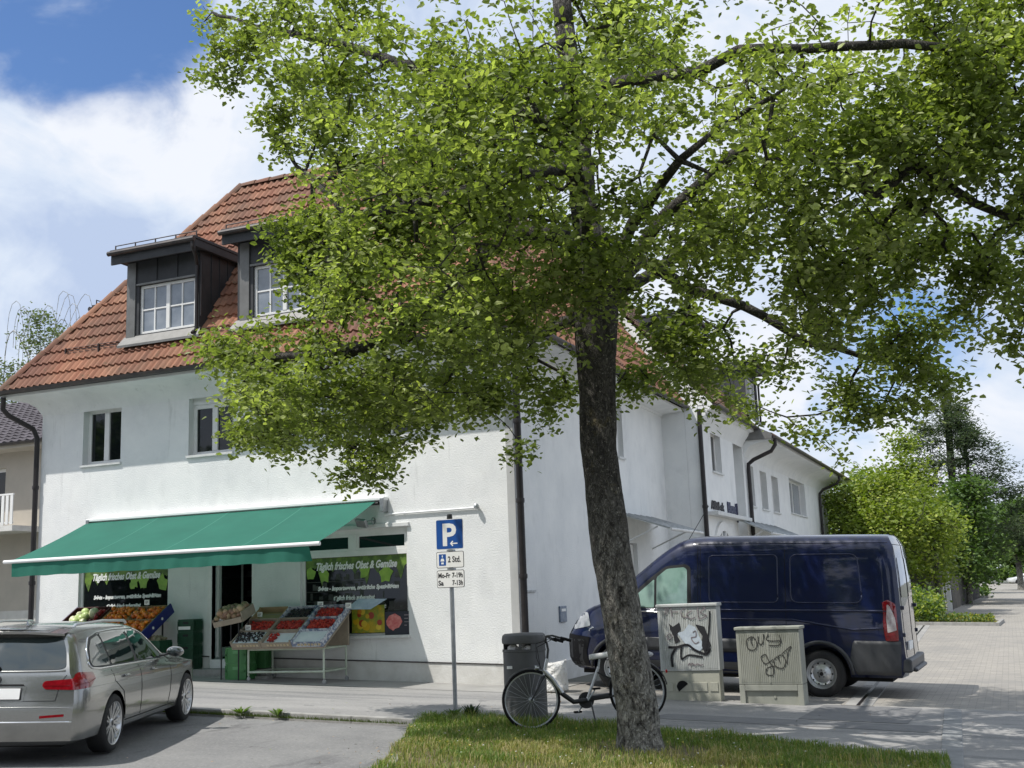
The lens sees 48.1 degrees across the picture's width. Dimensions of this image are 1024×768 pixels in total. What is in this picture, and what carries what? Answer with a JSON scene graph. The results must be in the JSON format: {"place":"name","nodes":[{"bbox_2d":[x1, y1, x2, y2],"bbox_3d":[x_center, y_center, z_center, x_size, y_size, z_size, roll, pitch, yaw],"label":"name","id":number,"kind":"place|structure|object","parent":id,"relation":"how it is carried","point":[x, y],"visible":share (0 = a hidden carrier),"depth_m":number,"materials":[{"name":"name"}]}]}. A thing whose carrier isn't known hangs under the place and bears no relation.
{"place":"outdoors","nodes":[
{"label":"outdoors","id":0,"kind":"place"},
{"bbox_2d":[0,713,408,767],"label":"parking bay","id":1,"kind":"object","parent":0,"point":[159,740],"depth_m":13.11,"materials":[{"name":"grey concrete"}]},
{"bbox_2d":[0,619,192,751],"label":"estate car","id":2,"kind":"object","parent":1,"relation":"on","point":[97,685],"visible":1,"depth_m":12.27,"materials":[{"name":"silver metal"}]},
{"bbox_2d":[162,710,409,723],"bbox_3d":[-3.302,4.518,15.633,4.304,0.208,0.088,-6,-11,22],"label":"moss and grass","id":3,"kind":"object","parent":1,"relation":"on","point":[274,716],"visible":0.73,"depth_m":15.51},
{"bbox_2d":[193,676,583,691],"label":"forecourt","id":4,"kind":"structure","parent":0,"point":[396,684],"depth_m":19.93,"materials":[{"name":"concrete"}]},
{"bbox_2d":[62,604,173,638],"bbox_3d":[-7.903,4.961,22.097,2.372,1.336,1.337,-6,-11,22],"label":"orange stall","id":5,"kind":"object","parent":4,"relation":"on","point":[156,623],"visible":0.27,"depth_m":21.91,"materials":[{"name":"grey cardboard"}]},
{"bbox_2d":[63,606,111,620],"bbox_3d":[-8.560,4.793,22.374,0.890,0.841,1.215,-6,-11,22],"label":"fruit tray","id":6,"kind":"object","parent":5,"relation":"on","point":[76,610],"visible":0.21,"depth_m":22.85,"materials":[{"name":"red"}]},
{"bbox_2d":[69,607,98,620],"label":"cauliflowers","id":7,"kind":"object","parent":6,"relation":"in","point":[84,614],"visible":0.8,"depth_m":22.63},
{"bbox_2d":[89,609,105,620],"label":"red peppers","id":8,"kind":"object","parent":6,"relation":"in","point":[100,612],"visible":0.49,"depth_m":22.48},
{"bbox_2d":[102,606,138,619],"bbox_3d":[-7.675,4.534,22.464,0.660,0.324,0.422,-6,-11,22],"label":"fruit tray","id":9,"kind":"object","parent":5,"relation":"on","point":[136,607],"visible":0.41,"depth_m":22.55,"materials":[{"name":"wood"}]},
{"bbox_2d":[104,606,134,619],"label":"oranges","id":10,"kind":"object","parent":9,"relation":"in","point":[118,613],"visible":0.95,"depth_m":22.40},
{"bbox_2d":[123,619,153,631],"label":"fruit tray","id":11,"kind":"object","parent":5,"relation":"on","point":[143,620],"visible":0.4,"depth_m":21.91,"materials":[{"name":"beige cardboard"}]},
{"bbox_2d":[124,620,151,630],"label":"oranges","id":12,"kind":"object","parent":11,"relation":"in","point":[137,624],"visible":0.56,"depth_m":21.77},
{"bbox_2d":[127,605,166,619],"bbox_3d":[-7.051,4.463,22.205,0.660,0.324,0.422,-6,-11,22],"label":"fruit tray","id":13,"kind":"object","parent":5,"relation":"on","point":[145,607],"visible":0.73,"depth_m":22.28,"materials":[{"name":"beige cardboard"}]},
{"bbox_2d":[131,606,164,618],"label":"oranges","id":14,"kind":"object","parent":13,"relation":"in","point":[149,613],"visible":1,"depth_m":22.12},
{"bbox_2d":[212,603,255,679],"bbox_3d":[-5.089,4.717,20.995,0.646,1.362,0.474,-6,-11,22],"label":"potato stand","id":15,"kind":"object","parent":4,"relation":"on","point":[247,612],"visible":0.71,"depth_m":20.90,"materials":[{"name":"beige wood"}]},
{"bbox_2d":[214,601,248,620],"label":"potatoes","id":16,"kind":"object","parent":15,"relation":"in","point":[234,610],"visible":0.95,"depth_m":20.93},
{"bbox_2d":[225,662,256,679],"bbox_3d":[-4.961,5.250,20.965,0.460,0.285,0.326,-6,-11,22],"label":"plastic crate","id":17,"kind":"object","parent":4,"relation":"on","point":[231,671],"visible":0.89,"depth_m":20.85,"materials":[{"name":"green"}]},
{"bbox_2d":[225,647,256,663],"bbox_3d":[-4.972,4.968,21.016,0.460,0.285,0.326,-6,-11,22],"label":"plastic crate","id":18,"kind":"object","parent":17,"relation":"on","point":[231,656],"visible":0.73,"depth_m":20.90,"materials":[{"name":"green"}]},
{"bbox_2d":[232,610,350,683],"bbox_3d":[-3.978,4.746,20.665,1.940,1.233,0.977,-6,-11,22],"label":"display table","id":19,"kind":"object","parent":4,"relation":"on","point":[339,638],"visible":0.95,"depth_m":20.58,"materials":[{"name":"grey paint"}]},
{"bbox_2d":[230,630,268,647],"bbox_3d":[-4.711,4.590,20.642,0.635,0.307,0.371,-6,-11,22],"label":"fruit tray","id":20,"kind":"object","parent":19,"relation":"on","point":[233,643],"visible":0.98,"depth_m":20.59,"materials":[{"name":"wood"}]},
{"bbox_2d":[235,631,264,641],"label":"dark berries","id":21,"kind":"object","parent":20,"relation":"in","point":[249,634],"visible":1,"depth_m":20.62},
{"bbox_2d":[240,618,277,629],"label":"fruit tray","id":22,"kind":"object","parent":19,"relation":"on","point":[262,619],"visible":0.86,"depth_m":21.07,"materials":[{"name":"wood"}]},
{"bbox_2d":[249,621,274,629],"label":"strawberries","id":23,"kind":"object","parent":22,"relation":"in","point":[263,625],"visible":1,"depth_m":20.92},
{"bbox_2d":[250,606,287,618],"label":"fruit tray","id":24,"kind":"object","parent":19,"relation":"on","point":[273,610],"visible":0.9,"depth_m":21.39,"materials":[{"name":"beige cardboard"}]},
{"bbox_2d":[259,629,298,647],"bbox_3d":[-4.119,4.523,20.396,0.635,0.307,0.371,-6,-11,22],"label":"fruit tray","id":25,"kind":"object","parent":19,"relation":"on","point":[286,636],"visible":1,"depth_m":20.40,"materials":[{"name":"grey cardboard"}]},
{"bbox_2d":[267,633,279,641],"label":"strawberries","id":26,"kind":"object","parent":25,"relation":"in","point":[272,638],"visible":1,"depth_m":20.46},
{"bbox_2d":[270,617,307,629],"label":"fruit tray","id":27,"kind":"object","parent":19,"relation":"on","point":[305,619],"visible":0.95,"depth_m":20.82,"materials":[{"name":"wood"}]},
{"bbox_2d":[276,619,304,629],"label":"strawberries","id":28,"kind":"object","parent":27,"relation":"in","point":[292,624],"visible":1,"depth_m":20.69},
{"bbox_2d":[280,605,317,617],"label":"fruit tray","id":29,"kind":"object","parent":19,"relation":"on","point":[289,609],"visible":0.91,"depth_m":21.14,"materials":[{"name":"blue cardboard"}]},
{"bbox_2d":[285,608,312,617],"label":"dark grapes","id":30,"kind":"object","parent":29,"relation":"in","point":[303,612],"visible":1,"depth_m":21.02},
{"bbox_2d":[290,628,331,646],"bbox_3d":[-3.526,4.455,20.150,0.635,0.307,0.371,-6,-11,22],"label":"fruit tray","id":31,"kind":"object","parent":19,"relation":"on","point":[321,636],"visible":1,"depth_m":20.12,"materials":[{"name":"blue cardboard"}]},
{"bbox_2d":[300,616,340,633],"bbox_3d":[-3.413,4.305,20.464,0.635,0.307,0.371,-6,-11,22],"label":"fruit tray","id":32,"kind":"object","parent":19,"relation":"on","point":[334,626],"visible":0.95,"depth_m":20.52,"materials":[{"name":"blue cardboard"}]},
{"bbox_2d":[306,619,334,628],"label":"strawberries","id":33,"kind":"object","parent":32,"relation":"in","point":[321,623],"visible":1,"depth_m":20.43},
{"bbox_2d":[309,604,349,621],"bbox_3d":[-3.300,4.154,20.778,0.635,0.307,0.371,-6,-11,22],"label":"fruit tray","id":34,"kind":"object","parent":19,"relation":"on","point":[343,614],"visible":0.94,"depth_m":20.85,"materials":[{"name":"blue cardboard"}]},
{"bbox_2d":[315,607,342,616],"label":"strawberries","id":35,"kind":"object","parent":34,"relation":"in","point":[328,611],"visible":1,"depth_m":20.76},
{"bbox_2d":[349,599,385,609],"bbox_3d":[-2.644,3.979,20.746,0.790,0.196,0.144,-6,-11,22],"label":"plastic sheet","id":36,"kind":"object","parent":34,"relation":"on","point":[364,603],"visible":1,"depth_m":20.75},
{"bbox_2d":[0,0,1023,572],"label":"sky","id":37,"kind":"structure","parent":0,"point":[104,145],"materials":[{"name":"white"}]},
{"bbox_2d":[192,681,1023,767],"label":"pavement","id":38,"kind":"structure","parent":0,"point":[993,739],"depth_m":15.70,"materials":[{"name":"concrete"}]},
{"bbox_2d":[436,514,464,710],"bbox_3d":[-0.830,3.261,16.093,0.430,2.864,0.084,-6,-11,22],"label":"parking sign","id":39,"kind":"object","parent":38,"relation":"on","point":[449,533],"visible":0.99,"depth_m":16.19,"materials":[{"name":"metal"}]},
{"bbox_2d":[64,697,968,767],"bbox_3d":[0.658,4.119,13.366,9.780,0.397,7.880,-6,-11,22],"label":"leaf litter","id":40,"kind":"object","parent":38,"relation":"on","point":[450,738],"visible":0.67,"depth_m":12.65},
{"bbox_2d":[659,714,941,732],"bbox_3d":[3.469,4.263,14.466,3.619,0.128,0.652,-7,-11,26],"label":"pavement repair patch","id":41,"kind":"object","parent":38,"relation":"on","point":[881,726],"visible":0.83,"depth_m":14.31,"materials":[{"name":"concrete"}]},
{"bbox_2d":[798,705,921,723],"bbox_3d":[4.670,4.394,15.290,1.400,0.049,1.830,-6,-11,22],"label":"pavement repair patch","id":42,"kind":"object","parent":38,"relation":"on","point":[867,714],"visible":1,"depth_m":15.20,"materials":[{"name":"asphalt"}]},
{"bbox_2d":[941,708,963,767],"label":"gutter stones","id":43,"kind":"object","parent":38,"relation":"on","point":[952,740],"visible":0.75,"depth_m":12.93,"materials":[{"name":"stone"}]},
{"bbox_2d":[288,579,1015,692],"bbox_3d":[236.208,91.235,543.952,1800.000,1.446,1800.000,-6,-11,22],"label":"ground","id":44,"kind":"structure","parent":0,"point":[586,678],"depth_m":21.79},
{"bbox_2d":[0,402,42,625],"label":"neighbour house","id":45,"kind":"structure","parent":44,"relation":"on","point":[16,460],"depth_m":34.39,"materials":[{"name":"beige paint"}]},
{"bbox_2d":[0,469,5,525],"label":"window","id":46,"kind":"structure","parent":45,"relation":"in","point":[2,471],"depth_m":35.20,"materials":[{"name":"white glass"}]},
{"bbox_2d":[0,291,91,403],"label":"birch tree","id":47,"kind":"object","parent":44,"relation":"on","point":[29,341],"visible":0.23,"depth_m":81.22,"materials":[{"name":"green plant"}]},
{"bbox_2d":[159,707,420,725],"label":"kerb","id":48,"kind":"structure","parent":44,"relation":"on","point":[339,716],"depth_m":15.44,"materials":[{"name":"concrete"}]},
{"bbox_2d":[231,706,251,713],"bbox_3d":[-3.732,4.497,15.809,0.362,0.090,0.346,-4,-10,10],"label":"weed","id":49,"kind":"object","parent":48,"relation":"on","point":[239,710],"visible":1,"depth_m":15.79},
{"bbox_2d":[270,708,285,714],"bbox_3d":[-3.189,4.460,15.599,0.311,0.089,0.318,-6,-11,22],"label":"weed","id":50,"kind":"object","parent":48,"relation":"on","point":[278,711],"visible":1,"depth_m":15.60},
{"bbox_2d":[0,154,689,684],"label":"shop building","id":51,"kind":"structure","parent":44,"relation":"on","point":[110,386],"depth_m":22.73,"materials":[{"name":"white paint"}]},
{"bbox_2d":[79,407,121,467],"bbox_3d":[-8.528,1.115,24.008,1.070,1.225,0.270,-6,-11,22],"label":"window","id":52,"kind":"structure","parent":51,"relation":"in","point":[104,439],"depth_m":24.11,"materials":[{"name":"white glass"}]},
{"bbox_2d":[80,569,167,621],"bbox_3d":[-7.846,4.034,23.185,2.340,1.590,0.230,-6,-11,22],"label":"shop window","id":53,"kind":"structure","parent":51,"relation":"in","point":[115,588],"depth_m":23.22,"materials":[{"name":"black glass"}]},
{"bbox_2d":[183,656,202,668],"bbox_3d":[-6.181,5.348,21.985,0.380,0.232,0.286,-6,-11,22],"label":"plastic crate","id":54,"kind":"object","parent":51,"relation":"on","point":[197,662],"visible":0.45,"depth_m":21.92,"materials":[{"name":"green"}]},
{"bbox_2d":[178,644,202,656],"bbox_3d":[-6.190,5.117,22.027,0.380,0.232,0.286,-6,-11,22],"label":"plastic crate","id":55,"kind":"object","parent":54,"relation":"on","point":[192,650],"visible":0.83,"depth_m":21.91,"materials":[{"name":"green"}]},
{"bbox_2d":[177,631,202,643],"bbox_3d":[-6.199,4.886,22.070,0.380,0.232,0.286,-6,-11,22],"label":"plastic crate","id":56,"kind":"object","parent":55,"relation":"on","point":[195,637],"visible":0.94,"depth_m":21.97,"materials":[{"name":"green"}]},
{"bbox_2d":[177,619,202,631],"bbox_3d":[-6.208,4.655,22.112,0.380,0.232,0.286,-6,-11,22],"label":"plastic crate","id":57,"kind":"object","parent":56,"relation":"on","point":[195,624],"visible":0.96,"depth_m":22.01,"materials":[{"name":"green"}]},
{"bbox_2d":[3,496,387,576],"bbox_3d":[-5.920,2.854,21.279,7.060,1.176,2.205,-6,-11,22],"label":"awning","id":58,"kind":"object","parent":51,"relation":"attached to","point":[292,532],"visible":1,"depth_m":20.95,"materials":[{"name":"green fabric"}]},
{"bbox_2d":[186,395,233,457],"bbox_3d":[-5.981,0.836,22.954,1.130,1.245,0.280,-6,-11,22],"label":"window","id":59,"kind":"structure","parent":51,"relation":"in","point":[204,445],"depth_m":23.08,"materials":[{"name":"white glass"}]},
{"bbox_2d":[216,564,242,656],"bbox_3d":[-5.577,4.246,22.700,0.054,2.210,0.780,-6,-11,22],"label":"door","id":60,"kind":"structure","parent":51,"relation":"in","point":[229,578],"depth_m":22.59,"materials":[{"name":"black glass"}]},
{"bbox_2d":[255,650,271,667],"bbox_3d":[-4.695,5.049,21.346,0.400,0.460,0.285,-5,-11,17],"label":"plastic crate","id":61,"kind":"object","parent":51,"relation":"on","point":[263,660],"visible":0.35,"depth_m":21.19,"materials":[{"name":"green"}]},
{"bbox_2d":[302,527,410,638],"bbox_3d":[-2.897,3.679,21.096,2.340,1.970,0.230,-6,-11,22],"label":"shop window","id":62,"kind":"structure","parent":51,"relation":"in","point":[349,566],"depth_m":21.15,"materials":[{"name":"black glass"}]},
{"bbox_2d":[385,611,408,634],"bbox_3d":[-2.051,4.302,20.616,0.530,0.420,0.019,-6,-11,22],"label":"melon board","id":63,"kind":"object","parent":62,"relation":"attached to","point":[396,622],"visible":1,"depth_m":20.61,"materials":[{"name":"grey"}]},
{"bbox_2d":[352,605,384,632],"bbox_3d":[-2.619,4.277,20.866,0.680,0.490,0.019,-6,-11,22],"label":"fruit poster","id":64,"kind":"object","parent":51,"relation":"attached to","point":[372,620],"visible":1,"depth_m":20.85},
{"bbox_2d":[362,372,409,440],"bbox_3d":[-2.319,0.421,21.439,1.080,1.245,0.290,-6,-11,22],"label":"window","id":65,"kind":"structure","parent":51,"relation":"in","point":[392,431],"depth_m":21.38,"materials":[{"name":"white glass"}]},
{"bbox_2d":[626,513,703,548],"bbox_3d":[3.470,3.379,26.603,1.292,0.804,2.860,-6,-11,22],"label":"glass canopy","id":66,"kind":"object","parent":51,"relation":"attached to","point":[672,526],"visible":0.91,"depth_m":26.21,"materials":[{"name":"glass"}]},
{"bbox_2d":[655,602,724,700],"bbox_3d":[2.706,4.098,17.275,0.940,1.555,0.365,-6,-11,20],"label":"utility cabinet","id":67,"kind":"object","parent":44,"relation":"on","point":[691,649],"visible":0.98,"depth_m":17.14,"materials":[{"name":"grey metal"}]},
{"bbox_2d":[618,302,850,548],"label":"side wing building","id":68,"kind":"structure","parent":44,"relation":"on","point":[732,474],"depth_m":32.99,"materials":[{"name":"white paint"}]},
{"bbox_2d":[710,434,724,475],"bbox_3d":[5.478,1.896,31.241,0.280,1.145,1.210,-6,-11,22],"label":"window","id":69,"kind":"structure","parent":68,"relation":"in","point":[711,436],"depth_m":31.66,"materials":[{"name":"white glass"}]},
{"bbox_2d":[738,520,797,534],"bbox_3d":[7.989,4.576,34.973,1.043,0.803,5.960,-6,-11,22],"label":"glass canopy","id":70,"kind":"object","parent":68,"relation":"attached to","point":[773,530],"visible":0.55,"depth_m":33.70,"materials":[{"name":"glass"}]},
{"bbox_2d":[789,481,807,517],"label":"window","id":71,"kind":"structure","parent":68,"relation":"in","point":[793,487],"depth_m":43.69,"materials":[{"name":"white glass"}]},
{"bbox_2d":[734,625,808,705],"bbox_3d":[3.786,4.156,16.687,0.960,1.235,0.365,-7,-11,24],"label":"utility cabinet","id":72,"kind":"object","parent":44,"relation":"on","point":[771,665],"visible":0.96,"depth_m":16.55,"materials":[{"name":"grey"}]},
{"bbox_2d":[821,456,877,534],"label":"garden tree","id":73,"kind":"object","parent":44,"relation":"on","point":[853,481],"visible":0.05,"depth_m":57.15,"materials":[{"name":"green plant"}]},
{"bbox_2d":[821,459,958,591],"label":"garden tree","id":74,"kind":"object","parent":44,"relation":"on","point":[878,509],"visible":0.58,"depth_m":47.50,"materials":[{"name":"green plant"}]},
{"bbox_2d":[851,417,980,589],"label":"garden tree","id":75,"kind":"object","parent":44,"relation":"on","point":[907,442],"visible":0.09,"depth_m":53.58,"materials":[{"name":"green plant"}]},
{"bbox_2d":[910,574,934,596],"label":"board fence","id":76,"kind":"object","parent":44,"relation":"on","point":[918,583],"visible":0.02,"depth_m":50.33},
{"bbox_2d":[895,475,974,613],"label":"garden tree","id":77,"kind":"object","parent":44,"relation":"on","point":[939,576],"visible":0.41,"depth_m":49.40,"materials":[{"name":"green plant"}]},
{"bbox_2d":[945,572,952,610],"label":"gate pillar","id":78,"kind":"structure","parent":44,"relation":"on","point":[949,598],"depth_m":53.92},
{"bbox_2d":[876,706,1023,711],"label":"paving edge kerb","id":79,"kind":"structure","parent":44,"relation":"on","point":[946,708],"depth_m":15.83,"materials":[{"name":"concrete"}]},
{"bbox_2d":[943,549,964,600],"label":"hedge","id":80,"kind":"object","parent":44,"relation":"on","point":[958,571],"visible":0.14,"depth_m":61.84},
{"bbox_2d":[889,381,1023,561],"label":"pine tree","id":81,"kind":"object","parent":44,"relation":"on","point":[961,433],"visible":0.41,"depth_m":70.08,"materials":[{"name":"green plant"}]},
{"bbox_2d":[915,619,1004,625],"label":"bed kerb","id":82,"kind":"structure","parent":44,"relation":"on","point":[999,622],"depth_m":39.67,"materials":[{"name":"concrete"}]},
{"bbox_2d":[915,619,998,622],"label":"bed soil","id":83,"kind":"structure","parent":82,"relation":"in","point":[956,621],"depth_m":41.52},
{"bbox_2d":[911,579,947,620],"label":"shrubbery","id":84,"kind":"object","parent":83,"relation":"on","point":[930,604],"visible":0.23,"depth_m":41.18,"materials":[{"name":"plant"}]},
{"bbox_2d":[915,611,996,622],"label":"ground cover","id":85,"kind":"object","parent":83,"relation":"on","point":[964,616],"visible":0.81,"depth_m":40.53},
{"bbox_2d":[950,576,979,608],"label":"board fence","id":86,"kind":"object","parent":44,"relation":"on","point":[958,596],"visible":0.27,"depth_m":60.78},
{"bbox_2d":[926,464,1023,603],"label":"garden tree","id":87,"kind":"object","parent":44,"relation":"on","point":[976,490],"visible":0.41,"depth_m":64.37,"materials":[{"name":"green plant"}]},
{"bbox_2d":[936,496,1013,584],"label":"street side tree","id":88,"kind":"object","parent":44,"relation":"on","point":[1002,558],"visible":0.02,"depth_m":92.94,"materials":[{"name":"green plant"}]},
{"bbox_2d":[984,562,1023,583],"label":"hedge","id":89,"kind":"object","parent":44,"relation":"on","point":[1005,575],"visible":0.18,"depth_m":160.33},
{"bbox_2d":[986,494,1023,589],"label":"street side tree","id":90,"kind":"object","parent":44,"relation":"on","point":[1019,564],"visible":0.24,"depth_m":106.43,"materials":[{"name":"green plant"}]},
{"bbox_2d":[997,498,1023,570],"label":"street side tree","id":91,"kind":"object","parent":44,"relation":"on","point":[1010,562],"visible":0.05,"depth_m":169.91,"materials":[{"name":"green plant"}]},
{"bbox_2d":[384,722,938,767],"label":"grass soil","id":92,"kind":"structure","parent":0,"point":[624,753],"depth_m":11.78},
{"bbox_2d":[460,704,479,714],"bbox_3d":[-0.525,4.263,14.900,0.302,0.218,0.327,-6,-11,22],"label":"weed","id":93,"kind":"object","parent":92,"relation":"on","point":[470,708],"visible":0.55,"depth_m":14.86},
{"bbox_2d":[502,632,547,722],"bbox_3d":[0.168,3.758,14.665,0.568,1.140,0.568,-6,-11,22],"label":"litter bin","id":94,"kind":"object","parent":92,"relation":"on","point":[514,661],"visible":0.86,"depth_m":14.46,"materials":[{"name":"grey paint"}]},
{"bbox_2d":[508,645,530,649],"bbox_3d":[0.112,3.371,14.623,0.342,0.108,0.128,-6,-11,22],"label":"crumpled paper","id":95,"kind":"object","parent":94,"relation":"in","point":[515,647],"visible":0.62,"depth_m":14.61,"materials":[{"name":"white paper"}]},
{"bbox_2d":[502,635,667,728],"bbox_3d":[0.895,3.634,14.106,2.082,1.124,0.702,-3,-13,-7],"label":"bicycle","id":96,"kind":"object","parent":92,"relation":"on","point":[586,699],"visible":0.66,"depth_m":14.04,"materials":[{"name":"metal"}]},
{"bbox_2d":[170,0,1023,752],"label":"street tree","id":97,"kind":"object","parent":92,"relation":"on","point":[596,264],"visible":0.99,"depth_m":12.00,"materials":[{"name":"green plant"}]},
{"bbox_2d":[391,722,908,766],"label":"daisies","id":98,"kind":"object","parent":92,"relation":"on","point":[604,746],"visible":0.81,"depth_m":12.07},
{"bbox_2d":[359,708,951,767],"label":"grass","id":99,"kind":"structure","parent":92,"relation":"on","point":[431,724],"depth_m":11.93,"materials":[{"name":"plant"}]},
{"bbox_2d":[547,584,1023,710],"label":"street","id":100,"kind":"structure","parent":0,"point":[975,667],"depth_m":21.62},
{"bbox_2d":[546,659,568,691],"bbox_3d":[0.624,4.707,18.521,0.560,0.487,0.408,-6,-11,22],"label":"woven sack","id":101,"kind":"object","parent":100,"relation":"on","point":[557,671],"visible":0.48,"depth_m":18.33,"materials":[{"name":"white plastic"}]},
{"bbox_2d":[569,506,926,696],"bbox_3d":[3.783,3.562,19.202,5.747,2.982,2.520,-5,-10,24],"label":"panel van","id":102,"kind":"object","parent":100,"relation":"on","point":[846,601],"visible":0.69,"depth_m":17.90,"materials":[{"name":"blue paint"}]},
{"bbox_2d":[845,625,922,705],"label":"channel stones","id":103,"kind":"object","parent":100,"relation":"on","point":[860,694],"visible":0.16,"depth_m":17.99,"materials":[{"name":"concrete"}]},
{"bbox_2d":[857,625,924,704],"bbox_3d":[9.656,6.616,28.134,0.060,0.357,25.783,-6,-11,21],"label":"channel slot","id":104,"kind":"object","parent":100,"relation":"on","point":[868,693],"visible":0.15,"depth_m":18.24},
{"bbox_2d":[860,625,929,705],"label":"channel stones","id":105,"kind":"object","parent":100,"relation":"on","point":[872,697],"visible":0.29,"depth_m":18.33,"materials":[{"name":"concrete"}]},
{"bbox_2d":[1007,573,1023,583],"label":"parked car","id":106,"kind":"object","parent":100,"relation":"on","point":[1012,580],"visible":0.66,"depth_m":153.00,"materials":[{"name":"grey"}]},
{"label":"bed soil","id":107,"kind":"structure","parent":0,"visible":0},
{"bbox_2d":[979,585,990,595],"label":"ground cover","id":108,"kind":"object","parent":107,"relation":"on","point":[982,591],"visible":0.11,"depth_m":78.67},
{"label":"plastic crate","id":109,"kind":"object","parent":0,"visible":0},
{"bbox_2d":[150,640,171,652],"bbox_3d":[-6.742,5.022,21.720,0.460,0.320,0.366,-6,-11,22],"label":"plastic crate","id":110,"kind":"object","parent":109,"relation":"on","point":[162,646],"visible":0.21,"depth_m":21.58,"materials":[{"name":"green"}]},
{"bbox_2d":[148,635,166,640],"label":"ginger roots","id":111,"kind":"object","parent":110,"relation":"in","point":[156,638],"visible":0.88,"depth_m":21.68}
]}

